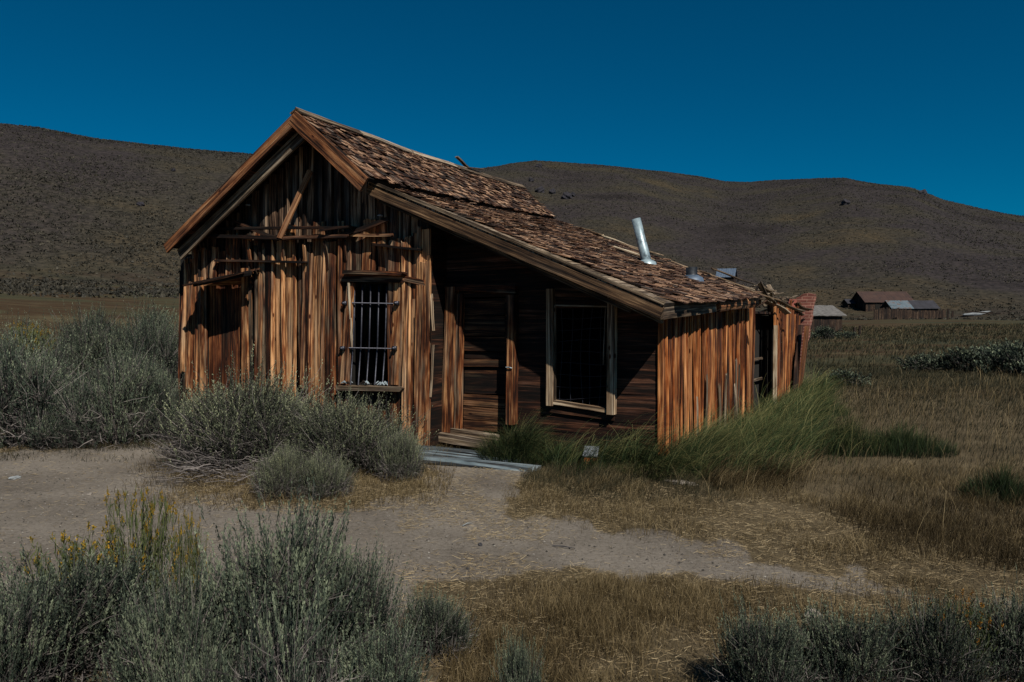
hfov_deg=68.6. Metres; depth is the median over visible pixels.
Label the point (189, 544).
rabbitbrush
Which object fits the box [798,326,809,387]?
leaning plank
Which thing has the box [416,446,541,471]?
doorstep platform
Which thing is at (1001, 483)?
grass tuft
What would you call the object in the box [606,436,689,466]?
grass tuft
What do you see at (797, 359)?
leaning plank
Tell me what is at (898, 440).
grass tuft
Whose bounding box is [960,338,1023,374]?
sagebrush
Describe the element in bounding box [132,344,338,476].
sagebrush
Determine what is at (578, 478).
short grass
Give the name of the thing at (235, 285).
boarded doorway
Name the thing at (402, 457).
sagebrush
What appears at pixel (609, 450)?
tall grass
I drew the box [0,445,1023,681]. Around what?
straw litter
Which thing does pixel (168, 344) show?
sagebrush
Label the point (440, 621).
sagebrush
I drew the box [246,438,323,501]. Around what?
sagebrush
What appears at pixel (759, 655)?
sagebrush
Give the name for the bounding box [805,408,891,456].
grass tuft
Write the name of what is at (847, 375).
sagebrush
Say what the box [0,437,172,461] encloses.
short grass
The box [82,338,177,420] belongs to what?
sagebrush
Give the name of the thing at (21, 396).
sagebrush
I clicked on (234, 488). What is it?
short grass
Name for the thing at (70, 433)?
sagebrush
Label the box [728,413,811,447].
grass tuft
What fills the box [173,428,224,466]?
sagebrush
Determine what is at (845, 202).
rock outcrop
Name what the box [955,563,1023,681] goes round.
sagebrush
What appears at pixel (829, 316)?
plank shed
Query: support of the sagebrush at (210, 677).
on the ground at (394, 540)
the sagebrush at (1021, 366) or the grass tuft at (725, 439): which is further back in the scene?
the sagebrush at (1021, 366)
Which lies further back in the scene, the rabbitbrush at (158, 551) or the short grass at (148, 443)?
the short grass at (148, 443)
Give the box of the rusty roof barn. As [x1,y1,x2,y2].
[852,291,912,311]
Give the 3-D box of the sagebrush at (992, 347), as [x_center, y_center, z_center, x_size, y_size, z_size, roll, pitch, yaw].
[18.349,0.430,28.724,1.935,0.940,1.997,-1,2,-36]
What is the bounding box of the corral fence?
[873,307,945,319]
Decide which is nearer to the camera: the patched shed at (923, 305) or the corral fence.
the corral fence
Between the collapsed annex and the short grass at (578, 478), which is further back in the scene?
the collapsed annex
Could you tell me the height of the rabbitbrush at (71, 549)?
0.607 m
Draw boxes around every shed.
[810,305,846,330]
[841,299,855,307]
[880,300,940,311]
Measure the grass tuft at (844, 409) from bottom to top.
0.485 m
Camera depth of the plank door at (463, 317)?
9.67 m
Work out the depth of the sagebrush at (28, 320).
23.88 m
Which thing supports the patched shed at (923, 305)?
on the ground at (394, 540)
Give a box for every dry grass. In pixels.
[435,562,1023,681]
[502,454,1023,606]
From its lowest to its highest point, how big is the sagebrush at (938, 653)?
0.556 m
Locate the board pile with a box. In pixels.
[962,311,1000,314]
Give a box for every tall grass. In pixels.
[550,398,790,478]
[670,357,875,480]
[700,433,835,490]
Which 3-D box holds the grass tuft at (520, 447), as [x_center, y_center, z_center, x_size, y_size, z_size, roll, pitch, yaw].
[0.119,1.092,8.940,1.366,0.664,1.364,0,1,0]
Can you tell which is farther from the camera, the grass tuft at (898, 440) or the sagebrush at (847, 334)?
the sagebrush at (847, 334)
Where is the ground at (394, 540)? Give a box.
[0,124,1023,681]
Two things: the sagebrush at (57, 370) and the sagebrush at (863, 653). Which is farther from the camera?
the sagebrush at (57, 370)
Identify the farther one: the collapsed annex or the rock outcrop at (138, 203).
the rock outcrop at (138, 203)
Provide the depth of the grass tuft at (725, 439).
8.62 m
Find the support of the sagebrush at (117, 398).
on the ground at (394, 540)
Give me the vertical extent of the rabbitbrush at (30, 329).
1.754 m
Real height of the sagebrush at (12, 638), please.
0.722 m
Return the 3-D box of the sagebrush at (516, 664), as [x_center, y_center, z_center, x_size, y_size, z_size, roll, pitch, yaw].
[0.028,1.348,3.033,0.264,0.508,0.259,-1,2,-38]
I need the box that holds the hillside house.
[716,268,737,282]
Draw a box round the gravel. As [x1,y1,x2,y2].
[0,452,886,598]
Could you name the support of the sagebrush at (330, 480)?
on the ground at (394, 540)
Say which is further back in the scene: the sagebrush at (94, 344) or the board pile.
the board pile
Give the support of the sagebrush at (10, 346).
on the ground at (394, 540)
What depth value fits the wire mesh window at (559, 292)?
8.93 m
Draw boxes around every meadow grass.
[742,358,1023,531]
[805,322,1023,383]
[815,470,1023,576]
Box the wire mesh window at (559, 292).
[546,285,616,420]
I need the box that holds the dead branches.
[127,440,282,491]
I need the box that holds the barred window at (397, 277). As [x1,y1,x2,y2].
[336,270,424,391]
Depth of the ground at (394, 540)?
9.62 m
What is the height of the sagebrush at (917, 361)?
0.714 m
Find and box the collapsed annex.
[698,268,812,409]
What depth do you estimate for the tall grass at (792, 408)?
9.32 m
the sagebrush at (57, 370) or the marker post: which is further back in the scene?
the sagebrush at (57, 370)
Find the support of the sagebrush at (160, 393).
on the ground at (394, 540)
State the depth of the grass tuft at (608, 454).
8.57 m
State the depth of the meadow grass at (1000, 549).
5.87 m
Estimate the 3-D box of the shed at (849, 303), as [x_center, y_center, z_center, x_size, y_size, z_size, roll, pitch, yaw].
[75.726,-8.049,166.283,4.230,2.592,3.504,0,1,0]
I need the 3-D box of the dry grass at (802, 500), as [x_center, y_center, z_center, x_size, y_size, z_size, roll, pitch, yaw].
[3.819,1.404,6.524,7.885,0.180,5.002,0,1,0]
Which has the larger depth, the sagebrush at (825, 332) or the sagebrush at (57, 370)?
the sagebrush at (825, 332)
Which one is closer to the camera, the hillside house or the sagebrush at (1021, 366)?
the sagebrush at (1021, 366)
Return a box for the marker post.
[583,446,598,462]
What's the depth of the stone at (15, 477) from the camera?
7.94 m
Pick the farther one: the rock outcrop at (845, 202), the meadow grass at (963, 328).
the rock outcrop at (845, 202)
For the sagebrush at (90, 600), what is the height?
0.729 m
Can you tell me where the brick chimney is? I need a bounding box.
[787,293,815,371]
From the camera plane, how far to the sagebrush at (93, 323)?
25.68 m
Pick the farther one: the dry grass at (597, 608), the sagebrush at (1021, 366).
the sagebrush at (1021, 366)
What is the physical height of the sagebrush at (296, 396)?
0.972 m
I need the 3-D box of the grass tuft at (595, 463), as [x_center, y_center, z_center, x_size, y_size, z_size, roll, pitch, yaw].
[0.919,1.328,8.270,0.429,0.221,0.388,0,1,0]
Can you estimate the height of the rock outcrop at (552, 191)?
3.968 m
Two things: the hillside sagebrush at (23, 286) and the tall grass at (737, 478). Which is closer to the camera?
the tall grass at (737, 478)
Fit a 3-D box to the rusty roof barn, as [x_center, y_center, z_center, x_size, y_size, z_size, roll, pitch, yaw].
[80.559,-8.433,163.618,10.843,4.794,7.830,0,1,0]
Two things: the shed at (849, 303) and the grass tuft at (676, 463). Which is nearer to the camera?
the grass tuft at (676, 463)
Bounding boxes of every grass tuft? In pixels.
[469,408,567,464]
[530,431,587,467]
[569,442,633,465]
[577,457,612,471]
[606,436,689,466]
[612,448,721,480]
[666,418,766,463]
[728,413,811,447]
[805,389,851,416]
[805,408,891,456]
[856,419,962,458]
[956,456,1023,505]
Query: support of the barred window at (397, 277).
in the weathered cabin
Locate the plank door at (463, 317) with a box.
[439,283,518,448]
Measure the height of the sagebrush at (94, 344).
2.329 m
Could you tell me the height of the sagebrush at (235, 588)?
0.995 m
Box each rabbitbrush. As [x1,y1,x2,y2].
[2,322,54,359]
[19,522,134,638]
[100,486,185,614]
[169,509,211,602]
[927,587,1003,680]
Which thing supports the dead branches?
on the ground at (394, 540)
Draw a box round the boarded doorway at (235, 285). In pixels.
[183,268,259,400]
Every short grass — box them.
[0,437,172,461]
[114,438,460,511]
[520,456,759,503]
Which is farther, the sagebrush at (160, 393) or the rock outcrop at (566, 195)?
the rock outcrop at (566, 195)
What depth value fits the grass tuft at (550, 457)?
8.59 m
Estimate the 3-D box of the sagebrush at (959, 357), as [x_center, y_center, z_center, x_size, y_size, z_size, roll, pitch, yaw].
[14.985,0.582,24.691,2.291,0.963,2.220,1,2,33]
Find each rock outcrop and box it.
[136,201,144,205]
[535,186,544,192]
[549,188,555,193]
[561,192,571,198]
[841,199,849,204]
[918,189,926,195]
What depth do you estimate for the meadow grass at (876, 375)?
14.46 m
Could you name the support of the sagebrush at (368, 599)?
on the ground at (394, 540)
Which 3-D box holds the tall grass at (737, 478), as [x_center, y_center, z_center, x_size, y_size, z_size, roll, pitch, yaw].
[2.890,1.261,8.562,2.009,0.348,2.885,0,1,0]
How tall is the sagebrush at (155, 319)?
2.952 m
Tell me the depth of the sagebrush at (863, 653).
3.25 m
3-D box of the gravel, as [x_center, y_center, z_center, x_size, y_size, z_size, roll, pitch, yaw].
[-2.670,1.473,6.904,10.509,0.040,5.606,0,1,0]
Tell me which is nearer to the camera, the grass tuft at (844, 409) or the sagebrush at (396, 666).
the sagebrush at (396, 666)
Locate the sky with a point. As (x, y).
(928, 95)
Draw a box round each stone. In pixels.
[8,475,20,479]
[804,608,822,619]
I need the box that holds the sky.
[0,0,1023,215]
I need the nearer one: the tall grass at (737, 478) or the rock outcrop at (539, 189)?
the tall grass at (737, 478)
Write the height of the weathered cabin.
4.688 m
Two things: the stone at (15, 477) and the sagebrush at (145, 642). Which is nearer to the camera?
the sagebrush at (145, 642)
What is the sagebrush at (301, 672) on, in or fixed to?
on the ground at (394, 540)
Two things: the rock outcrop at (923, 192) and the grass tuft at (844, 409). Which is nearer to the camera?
the grass tuft at (844, 409)
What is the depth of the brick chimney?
17.03 m
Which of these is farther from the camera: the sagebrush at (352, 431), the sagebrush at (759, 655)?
the sagebrush at (352, 431)
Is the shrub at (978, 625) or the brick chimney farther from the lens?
the brick chimney
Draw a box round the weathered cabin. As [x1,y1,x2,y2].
[163,107,781,458]
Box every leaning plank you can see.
[793,325,802,388]
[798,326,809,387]
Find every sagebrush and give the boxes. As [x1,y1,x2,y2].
[0,123,1023,320]
[0,306,60,360]
[0,321,85,376]
[0,335,114,451]
[0,530,192,681]
[0,553,84,681]
[6,344,108,427]
[11,387,122,452]
[27,297,133,384]
[39,299,121,366]
[45,327,181,450]
[73,532,251,681]
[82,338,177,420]
[91,287,178,352]
[97,306,178,394]
[122,471,401,681]
[127,356,187,442]
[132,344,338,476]
[145,618,249,681]
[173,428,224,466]
[193,545,377,681]
[235,381,343,463]
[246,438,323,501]
[256,384,440,476]
[278,531,424,681]
[289,439,358,500]
[313,604,439,681]
[369,419,432,482]
[394,574,483,670]
[489,610,548,681]
[697,585,828,681]
[773,582,931,681]
[810,324,841,338]
[818,368,871,385]
[835,331,859,337]
[860,578,1023,681]
[893,350,960,371]
[928,345,1008,371]
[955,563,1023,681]
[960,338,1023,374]
[960,341,1011,363]
[1010,350,1023,374]

